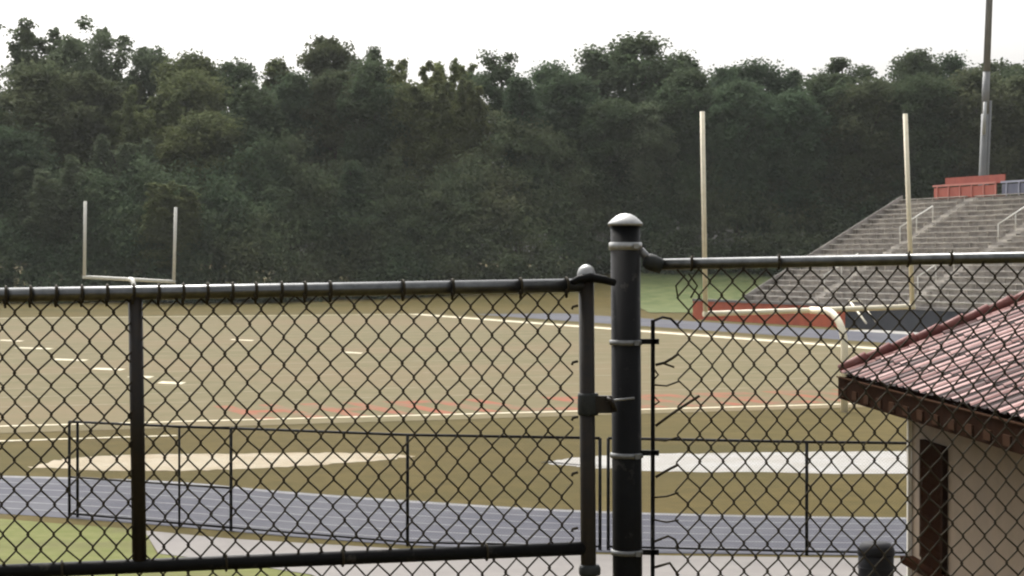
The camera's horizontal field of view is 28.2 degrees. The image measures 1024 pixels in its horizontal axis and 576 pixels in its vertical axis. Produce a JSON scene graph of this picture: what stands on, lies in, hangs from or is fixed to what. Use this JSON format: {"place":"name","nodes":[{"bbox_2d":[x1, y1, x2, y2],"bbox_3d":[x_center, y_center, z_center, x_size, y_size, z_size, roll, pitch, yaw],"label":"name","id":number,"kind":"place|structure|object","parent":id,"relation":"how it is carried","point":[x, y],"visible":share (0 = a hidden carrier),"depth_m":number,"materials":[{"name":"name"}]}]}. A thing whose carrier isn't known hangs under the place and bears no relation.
{"place":"outdoors","nodes":[
{"label":"outdoors","id":0,"kind":"place"},
{"bbox_2d":[0,519,310,575],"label":"lawn","id":1,"kind":"structure","parent":0,"point":[41,533],"depth_m":31.99,"materials":[{"name":"green plant"}]},
{"bbox_2d":[0,313,874,432],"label":"playing field","id":2,"kind":"structure","parent":0,"point":[307,379],"depth_m":85.44,"materials":[{"name":"beige plant"}]},
{"bbox_2d":[19,347,51,348],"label":"yard mark","id":3,"kind":"object","parent":2,"relation":"on","point":[32,348],"visible":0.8,"depth_m":105.01,"materials":[{"name":"paint"}]},
{"bbox_2d":[93,368,122,369],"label":"yard mark","id":4,"kind":"object","parent":2,"relation":"on","point":[106,368],"visible":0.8,"depth_m":85.36,"materials":[{"name":"paint"}]},
{"bbox_2d":[83,201,176,285],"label":"goalpost","id":5,"kind":"object","parent":2,"relation":"on","point":[132,280],"visible":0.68,"depth_m":164.61,"materials":[{"name":"metal"}]},
{"bbox_2d":[158,381,185,383],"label":"yard mark","id":6,"kind":"object","parent":2,"relation":"on","point":[166,382],"visible":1,"depth_m":75.48,"materials":[{"name":"paint"}]},
{"bbox_2d":[70,314,381,317],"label":"end line","id":7,"kind":"object","parent":2,"relation":"on","point":[183,316],"visible":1,"depth_m":166.22,"materials":[{"name":"paint"}]},
{"bbox_2d":[4,323,511,329],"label":"yard line","id":8,"kind":"object","parent":2,"relation":"on","point":[254,326],"visible":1,"depth_m":140.59,"materials":[{"name":"paint"}]},
{"bbox_2d":[31,325,519,331],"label":"yard line","id":9,"kind":"object","parent":2,"relation":"on","point":[273,328],"visible":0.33,"depth_m":136.39,"materials":[{"name":"paint"}]},
{"bbox_2d":[34,332,548,339],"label":"yard line","id":10,"kind":"object","parent":2,"relation":"on","point":[258,336],"visible":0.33,"depth_m":121.82,"materials":[{"name":"paint"}]},
{"bbox_2d":[43,329,576,336],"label":"yard line","id":11,"kind":"object","parent":2,"relation":"on","point":[345,332],"visible":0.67,"depth_m":126.90,"materials":[{"name":"paint"}]},
{"bbox_2d":[42,334,606,342],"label":"yard line","id":12,"kind":"object","parent":2,"relation":"on","point":[325,338],"visible":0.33,"depth_m":118.65,"materials":[{"name":"paint"}]},
{"bbox_2d":[0,336,675,346],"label":"yard line","id":13,"kind":"object","parent":2,"relation":"on","point":[341,341],"visible":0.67,"depth_m":114.19,"materials":[{"name":"paint"}]},
{"bbox_2d":[43,339,691,349],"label":"yard line","id":14,"kind":"object","parent":2,"relation":"on","point":[365,344],"visible":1,"depth_m":108.75,"materials":[{"name":"paint"}]},
{"bbox_2d":[42,342,724,353],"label":"yard line","id":15,"kind":"object","parent":2,"relation":"on","point":[410,347],"visible":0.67,"depth_m":105.61,"materials":[{"name":"paint"}]},
{"bbox_2d":[5,345,774,358],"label":"yard line","id":16,"kind":"object","parent":2,"relation":"on","point":[360,352],"visible":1,"depth_m":100.38,"materials":[{"name":"paint"}]},
{"bbox_2d":[0,364,808,381],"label":"yard line","id":17,"kind":"object","parent":2,"relation":"on","point":[419,372],"visible":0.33,"depth_m":82.27,"materials":[{"name":"paint"}]},
{"bbox_2d":[9,358,822,374],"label":"yard line","id":18,"kind":"object","parent":2,"relation":"on","point":[412,366],"visible":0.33,"depth_m":86.16,"materials":[{"name":"paint"}]},
{"bbox_2d":[0,377,836,397],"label":"yard line","id":19,"kind":"object","parent":2,"relation":"on","point":[408,387],"depth_m":71.90,"materials":[{"name":"paint"}]},
{"bbox_2d":[12,370,827,388],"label":"yard line","id":20,"kind":"object","parent":2,"relation":"on","point":[381,380],"visible":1,"depth_m":76.74,"materials":[{"name":"paint"}]},
{"bbox_2d":[0,348,840,363],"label":"yard line","id":21,"kind":"object","parent":2,"relation":"on","point":[394,356],"visible":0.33,"depth_m":96.14,"materials":[{"name":"paint"}]},
{"bbox_2d":[0,403,850,426],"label":"end line","id":22,"kind":"object","parent":2,"relation":"on","point":[424,414],"visible":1,"depth_m":59.29,"materials":[{"name":"paint"}]},
{"bbox_2d":[14,385,837,406],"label":"yard line","id":23,"kind":"object","parent":2,"relation":"on","point":[410,396],"visible":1,"depth_m":67.64,"materials":[{"name":"paint"}]},
{"bbox_2d":[13,352,867,368],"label":"yard line","id":24,"kind":"object","parent":2,"relation":"on","point":[394,361],"depth_m":91.33,"materials":[{"name":"paint"}]},
{"bbox_2d":[214,389,848,418],"bbox_3d":[9.289,3.608,67.487,37.750,0.001,5.700,0,1,-21],"label":"end zone lettering","id":25,"kind":"object","parent":2,"relation":"on","point":[257,415],"visible":0.49,"depth_m":63.84,"materials":[{"name":"red paint"}]},
{"bbox_2d":[412,314,875,348],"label":"sideline","id":26,"kind":"object","parent":2,"relation":"on","point":[664,332],"visible":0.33,"depth_m":125.06,"materials":[{"name":"paint"}]},
{"bbox_2d":[0,262,906,575],"bbox_3d":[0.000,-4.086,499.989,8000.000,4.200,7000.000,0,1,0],"label":"ground","id":27,"kind":"structure","parent":0,"point":[40,444],"depth_m":49.00,"materials":[{"name":"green plant"}]},
{"bbox_2d":[0,78,14,115],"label":"leafy tree","id":28,"kind":"object","parent":27,"relation":"on","point":[3,88],"visible":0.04,"depth_m":245.20,"materials":[{"name":"green plant"}]},
{"bbox_2d":[0,107,22,127],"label":"leafy tree","id":29,"kind":"object","parent":27,"relation":"on","point":[9,115],"visible":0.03,"depth_m":235.53,"materials":[{"name":"green plant"}]},
{"bbox_2d":[0,124,62,287],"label":"leafy tree","id":30,"kind":"object","parent":27,"relation":"on","point":[9,159],"visible":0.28,"depth_m":219.59,"materials":[{"name":"green plant"}]},
{"bbox_2d":[0,17,87,286],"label":"airy tree","id":31,"kind":"object","parent":27,"relation":"on","point":[28,39],"visible":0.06,"depth_m":246.31,"materials":[{"name":"green plant"}]},
{"bbox_2d":[0,154,96,282],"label":"leafy tree","id":32,"kind":"object","parent":27,"relation":"on","point":[41,206],"visible":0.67,"depth_m":215.57,"materials":[{"name":"green plant"}]},
{"bbox_2d":[0,57,112,286],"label":"leafy tree","id":33,"kind":"object","parent":27,"relation":"on","point":[45,87],"visible":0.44,"depth_m":227.61,"materials":[{"name":"green plant"}]},
{"bbox_2d":[48,68,128,272],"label":"leafy tree","id":34,"kind":"object","parent":27,"relation":"on","point":[108,91],"visible":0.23,"depth_m":232.96,"materials":[{"name":"green plant"}]},
{"bbox_2d":[0,435,176,440],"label":"restraining line","id":35,"kind":"object","parent":27,"relation":"on","point":[79,438],"visible":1,"depth_m":51.58,"materials":[{"name":"paint"}]},
{"bbox_2d":[41,14,138,273],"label":"airy tree","id":36,"kind":"object","parent":27,"relation":"on","point":[100,64],"visible":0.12,"depth_m":244.34,"materials":[{"name":"green plant"}]},
{"bbox_2d":[91,78,147,252],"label":"leafy tree","id":37,"kind":"object","parent":27,"relation":"on","point":[142,89],"visible":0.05,"depth_m":242.44,"materials":[{"name":"green plant"}]},
{"bbox_2d":[85,134,158,273],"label":"leafy tree","id":38,"kind":"object","parent":27,"relation":"on","point":[123,154],"visible":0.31,"depth_m":221.16,"materials":[{"name":"green plant"}]},
{"bbox_2d":[116,45,169,114],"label":"leafy tree","id":39,"kind":"object","parent":27,"relation":"on","point":[144,60],"visible":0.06,"depth_m":245.16,"materials":[{"name":"green plant"}]},
{"bbox_2d":[104,84,184,277],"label":"leafy tree","id":40,"kind":"object","parent":27,"relation":"on","point":[140,126],"visible":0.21,"depth_m":228.81,"materials":[{"name":"green plant"}]},
{"bbox_2d":[124,180,207,284],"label":"leafy tree","id":41,"kind":"object","parent":27,"relation":"on","point":[160,217],"visible":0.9,"depth_m":210.78,"materials":[{"name":"green plant"}]},
{"bbox_2d":[141,69,233,159],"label":"leafy tree","id":42,"kind":"object","parent":27,"relation":"on","point":[197,89],"visible":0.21,"depth_m":233.28,"materials":[{"name":"green plant"}]},
{"bbox_2d":[149,48,231,114],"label":"leafy tree","id":43,"kind":"object","parent":27,"relation":"on","point":[192,60],"visible":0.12,"depth_m":240.39,"materials":[{"name":"green plant"}]},
{"bbox_2d":[152,109,258,274],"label":"leafy tree","id":44,"kind":"object","parent":27,"relation":"on","point":[195,135],"visible":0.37,"depth_m":223.49,"materials":[{"name":"green plant"}]},
{"bbox_2d":[196,111,245,280],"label":"leafy tree","id":45,"kind":"object","parent":27,"relation":"on","point":[217,249],"visible":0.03,"depth_m":229.96,"materials":[{"name":"green plant"}]},
{"bbox_2d":[30,452,413,470],"bbox_3d":[-6.429,3.900,45.764,8.398,0.001,4.306,0,1,0],"label":"sand pit","id":46,"kind":"object","parent":27,"relation":"on","point":[101,464],"visible":0.75,"depth_m":45.97,"materials":[{"name":"beige sand"}]},
{"bbox_2d":[209,55,263,116],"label":"pine tree","id":47,"kind":"object","parent":27,"relation":"on","point":[237,72],"visible":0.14,"depth_m":240.58,"materials":[{"name":"green plant"}]},
{"bbox_2d":[215,78,291,253],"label":"leafy tree","id":48,"kind":"object","parent":27,"relation":"on","point":[255,108],"visible":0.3,"depth_m":228.50,"materials":[{"name":"green plant"}]},
{"bbox_2d":[260,55,297,274],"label":"tree","id":49,"kind":"object","parent":27,"relation":"on","point":[273,66],"visible":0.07,"depth_m":246.94,"materials":[{"name":"green plant"}]},
{"bbox_2d":[256,69,333,271],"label":"leafy tree","id":50,"kind":"object","parent":27,"relation":"on","point":[293,90],"visible":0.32,"depth_m":232.19,"materials":[{"name":"green plant"}]},
{"bbox_2d":[296,33,357,269],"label":"leafy tree","id":51,"kind":"object","parent":27,"relation":"on","point":[320,57],"visible":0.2,"depth_m":248.73,"materials":[{"name":"green plant"}]},
{"bbox_2d":[295,69,369,279],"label":"leafy tree","id":52,"kind":"object","parent":27,"relation":"on","point":[325,101],"visible":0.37,"depth_m":231.16,"materials":[{"name":"green plant"}]},
{"bbox_2d":[332,46,394,157],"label":"pine tree","id":53,"kind":"object","parent":27,"relation":"on","point":[373,53],"visible":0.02,"depth_m":246.37,"materials":[{"name":"green plant"}]},
{"bbox_2d":[326,57,423,240],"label":"leafy tree","id":54,"kind":"object","parent":27,"relation":"on","point":[370,82],"visible":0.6,"depth_m":228.11,"materials":[{"name":"green plant"}]},
{"bbox_2d":[368,78,465,253],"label":"leafy tree","id":55,"kind":"object","parent":27,"relation":"on","point":[418,153],"visible":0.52,"depth_m":228.22,"materials":[{"name":"green plant"}]},
{"bbox_2d":[385,57,448,258],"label":"leafy tree","id":56,"kind":"object","parent":27,"relation":"on","point":[429,66],"visible":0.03,"depth_m":239.69,"materials":[{"name":"green plant"}]},
{"bbox_2d":[432,57,482,256],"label":"leafy tree","id":57,"kind":"object","parent":27,"relation":"on","point":[457,70],"visible":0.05,"depth_m":245.21,"materials":[{"name":"green plant"}]},
{"bbox_2d":[420,77,497,257],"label":"leafy tree","id":58,"kind":"object","parent":27,"relation":"on","point":[467,96],"visible":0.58,"depth_m":229.06,"materials":[{"name":"green plant"}]},
{"bbox_2d":[462,48,524,253],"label":"pine tree","id":59,"kind":"object","parent":27,"relation":"on","point":[487,80],"visible":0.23,"depth_m":240.38,"materials":[{"name":"green plant"}]},
{"bbox_2d":[0,107,1023,303],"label":"woodland undergrowth","id":60,"kind":"object","parent":27,"relation":"on","point":[379,262],"visible":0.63,"depth_m":219.18,"materials":[{"name":"green plant"}]},
{"bbox_2d":[489,72,557,251],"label":"leafy tree","id":61,"kind":"object","parent":27,"relation":"on","point":[522,104],"visible":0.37,"depth_m":230.01,"materials":[{"name":"green plant"}]},
{"bbox_2d":[505,59,590,250],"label":"leafy tree","id":62,"kind":"object","parent":27,"relation":"on","point":[540,74],"visible":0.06,"depth_m":239.75,"materials":[{"name":"green plant"}]},
{"bbox_2d":[229,427,911,554],"bbox_3d":[2.994,3.297,31.752,16.016,1.982,1.144,0,1,12],"label":"track fence","id":63,"kind":"object","parent":27,"relation":"on","point":[407,435],"visible":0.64,"depth_m":31.79,"materials":[{"name":"black metal"}]},
{"bbox_2d":[68,420,229,528],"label":"track gate","id":64,"kind":"structure","parent":63,"relation":"attached to","point":[178,484],"depth_m":34.87,"materials":[{"name":"black metal"}]},
{"bbox_2d":[532,69,611,258],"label":"leafy tree","id":65,"kind":"object","parent":27,"relation":"on","point":[570,95],"visible":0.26,"depth_m":233.28,"materials":[{"name":"green plant"}]},
{"bbox_2d":[570,43,610,262],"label":"conical tree","id":66,"kind":"object","parent":27,"relation":"on","point":[587,62],"visible":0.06,"depth_m":244.27,"materials":[{"name":"green plant"}]},
{"bbox_2d":[562,97,660,237],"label":"leafy tree","id":67,"kind":"object","parent":27,"relation":"on","point":[613,117],"visible":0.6,"depth_m":229.20,"materials":[{"name":"green plant"}]},
{"bbox_2d":[576,30,696,263],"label":"leafy tree","id":68,"kind":"object","parent":27,"relation":"on","point":[626,69],"visible":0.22,"depth_m":242.55,"materials":[{"name":"green plant"}]},
{"bbox_2d":[649,49,709,226],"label":"leafy tree","id":69,"kind":"object","parent":27,"relation":"on","point":[688,60],"visible":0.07,"depth_m":244.40,"materials":[{"name":"green plant"}]},
{"bbox_2d":[699,64,746,242],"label":"leafy tree","id":70,"kind":"object","parent":27,"relation":"on","point":[725,74],"visible":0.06,"depth_m":244.49,"materials":[{"name":"green plant"}]},
{"bbox_2d":[729,55,794,253],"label":"leafy tree","id":71,"kind":"object","parent":27,"relation":"on","point":[770,78],"visible":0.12,"depth_m":248.43,"materials":[{"name":"green plant"}]},
{"bbox_2d":[781,68,805,248],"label":"conical tree","id":72,"kind":"object","parent":27,"relation":"on","point":[794,75],"visible":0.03,"depth_m":248.27,"materials":[{"name":"green plant"}]},
{"bbox_2d":[700,111,915,411],"bbox_3d":[9.527,-0.827,61.804,7.443,9.251,2.242,0,1,-21],"label":"goalpost","id":73,"kind":"object","parent":27,"relation":"on","point":[832,313],"visible":0.82,"depth_m":61.94,"materials":[{"name":"white metal"}]},
{"bbox_2d":[608,213,1023,575],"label":"chain link fence","id":74,"kind":"object","parent":27,"relation":"on","point":[627,453],"visible":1,"depth_m":6.22,"materials":[{"name":"black metal"}]},
{"bbox_2d":[0,264,634,575],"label":"chain link gate","id":75,"kind":"structure","parent":74,"relation":"attached to","point":[592,404],"depth_m":5.92,"materials":[{"name":"metal"}]},
{"bbox_2d":[797,57,877,227],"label":"pine tree","id":76,"kind":"object","parent":27,"relation":"on","point":[838,65],"visible":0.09,"depth_m":242.34,"materials":[{"name":"green plant"}]},
{"bbox_2d":[692,174,1023,331],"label":"bleachers","id":77,"kind":"object","parent":27,"relation":"on","point":[986,220],"visible":0.81,"depth_m":143.49,"materials":[{"name":"grey metal"}]},
{"bbox_2d":[884,47,947,127],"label":"leafy tree","id":78,"kind":"object","parent":27,"relation":"on","point":[910,63],"visible":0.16,"depth_m":246.74,"materials":[{"name":"green plant"}]},
{"bbox_2d":[836,291,1023,575],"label":"concession building","id":79,"kind":"structure","parent":27,"relation":"on","point":[940,523],"depth_m":22.20,"materials":[{"name":"red tile"}]},
{"bbox_2d":[919,439,947,573],"bbox_3d":[4.835,2.496,23.350,0.063,1.435,1.001,0,1,-3],"label":"serving window","id":80,"kind":"structure","parent":79,"relation":"in","point":[929,538],"depth_m":23.22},
{"bbox_2d":[934,50,980,92],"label":"leafy tree","id":81,"kind":"object","parent":27,"relation":"on","point":[952,64],"visible":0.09,"depth_m":248.04,"materials":[{"name":"green plant"}]},
{"bbox_2d":[975,0,992,304],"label":"light pole","id":82,"kind":"object","parent":27,"relation":"on","point":[985,134],"visible":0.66,"depth_m":165.59,"materials":[{"name":"metal"}]},
{"bbox_2d":[966,57,1022,86],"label":"pine tree","id":83,"kind":"object","parent":27,"relation":"on","point":[994,67],"visible":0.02,"depth_m":249.51,"materials":[{"name":"green plant"}]},
{"bbox_2d":[996,60,1023,103],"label":"leafy tree","id":84,"kind":"object","parent":27,"relation":"on","point":[1020,70],"visible":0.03,"depth_m":240.96,"materials":[{"name":"green plant"}]},
{"bbox_2d":[0,477,911,555],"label":"running track","id":85,"kind":"structure","parent":0,"point":[25,486],"depth_m":35.31,"materials":[{"name":"rubber"}]},
{"bbox_2d":[4,482,866,523],"bbox_3d":[-4.495,3.988,38.532,35.360,0.001,2.199,0,1,17],"label":"lane line","id":86,"kind":"object","parent":85,"relation":"on","point":[444,510],"visible":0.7,"depth_m":36.84,"materials":[{"name":"paint"}]},
{"bbox_2d":[0,494,906,536],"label":"lane line","id":87,"kind":"object","parent":85,"relation":"on","point":[441,524],"visible":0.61,"depth_m":34.87,"materials":[{"name":"paint"}]},
{"bbox_2d":[1,507,906,549],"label":"lane line","id":88,"kind":"object","parent":85,"relation":"on","point":[388,536],"visible":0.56,"depth_m":33.46,"materials":[{"name":"paint"}]},
{"bbox_2d":[3,476,906,518],"bbox_3d":[-4.733,3.982,38.962,36.274,0.001,1.919,0,1,15],"label":"lane line","id":89,"kind":"object","parent":85,"relation":"on","point":[454,504],"visible":0.6,"depth_m":37.44,"materials":[{"name":"paint"}]},
{"bbox_2d":[4,488,911,530],"bbox_3d":[-4.428,4.001,37.542,34.581,0.001,2.161,0,1,17],"label":"lane line","id":90,"kind":"object","parent":85,"relation":"on","point":[428,516],"visible":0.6,"depth_m":36.11,"materials":[{"name":"paint"}]},
{"bbox_2d":[5,501,911,543],"bbox_3d":[-4.279,4.026,35.612,33.012,0.001,2.161,0,1,16],"label":"lane line","id":91,"kind":"object","parent":85,"relation":"on","point":[434,531],"visible":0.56,"depth_m":33.96,"materials":[{"name":"paint"}]},
{"bbox_2d":[0,0,1023,262],"label":"sky","id":92,"kind":"structure","parent":0,"point":[804,34],"materials":[{"name":"white"}]},
{"bbox_2d":[146,531,911,575],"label":"concrete walk","id":93,"kind":"structure","parent":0,"point":[176,545],"depth_m":30.16,"materials":[{"name":"grey concrete"}]},
{"bbox_2d":[857,541,894,575],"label":"barrel","id":94,"kind":"object","parent":93,"relation":"on","point":[874,557],"visible":0.81,"depth_m":26.66,"materials":[{"name":"grey plastic"}]},
{"bbox_2d":[478,313,908,342],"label":"running track","id":95,"kind":"structure","parent":0,"point":[834,334],"depth_m":136.65,"materials":[{"name":"rubber"}]},
{"bbox_2d":[543,451,906,473],"bbox_3d":[6.100,3.901,45.676,10.958,0.001,5.413,0,1,0],"label":"concrete pad","id":96,"kind":"object","parent":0,"point":[778,458],"visible":0.39,"depth_m":45.51,"materials":[{"name":"white concrete"}]},
{"bbox_2d":[640,268,1016,311],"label":"grass bank","id":97,"kind":"structure","parent":0,"point":[658,293],"depth_m":213.78,"materials":[{"name":"green plant"}]},
{"bbox_2d":[612,101,684,247],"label":"leafy tree","id":98,"kind":"object","parent":97,"relation":"on","point":[662,143],"visible":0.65,"depth_m":228.91,"materials":[{"name":"green plant"}]},
{"bbox_2d":[640,66,738,249],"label":"leafy tree","id":99,"kind":"object","parent":97,"relation":"on","point":[679,101],"visible":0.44,"depth_m":231.71,"materials":[{"name":"green plant"}]},
{"bbox_2d":[696,77,788,256],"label":"leafy tree","id":100,"kind":"object","parent":97,"relation":"on","point":[740,100],"visible":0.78,"depth_m":227.71,"materials":[{"name":"green plant"}]},
{"bbox_2d":[731,86,837,246],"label":"leafy tree","id":101,"kind":"object","parent":97,"relation":"on","point":[794,112],"visible":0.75,"depth_m":227.84,"materials":[{"name":"green plant"}]},
{"bbox_2d":[790,72,874,219],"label":"leafy tree","id":102,"kind":"object","parent":97,"relation":"on","point":[825,88],"visible":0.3,"depth_m":232.16,"materials":[{"name":"green plant"}]},
{"bbox_2d":[817,75,921,217],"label":"leafy tree","id":103,"kind":"object","parent":97,"relation":"on","point":[877,154],"visible":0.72,"depth_m":229.00,"materials":[{"name":"green plant"}]},
{"bbox_2d":[873,71,979,202],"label":"leafy tree","id":104,"kind":"object","parent":97,"relation":"on","point":[920,90],"visible":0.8,"depth_m":227.37,"materials":[{"name":"green plant"}]},
{"bbox_2d":[923,66,1023,196],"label":"leafy tree","id":105,"kind":"object","parent":97,"relation":"on","point":[969,123],"visible":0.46,"depth_m":227.86,"materials":[{"name":"green plant"}]},
{"bbox_2d":[974,72,1023,194],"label":"leafy tree","id":106,"kind":"object","parent":97,"relation":"on","point":[1016,84],"visible":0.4,"depth_m":229.61,"materials":[{"name":"green plant"}]},
{"bbox_2d":[849,330,918,333],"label":"concrete apron","id":107,"kind":"object","parent":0,"point":[894,332],"visible":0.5,"depth_m":130.72,"materials":[{"name":"white concrete"}]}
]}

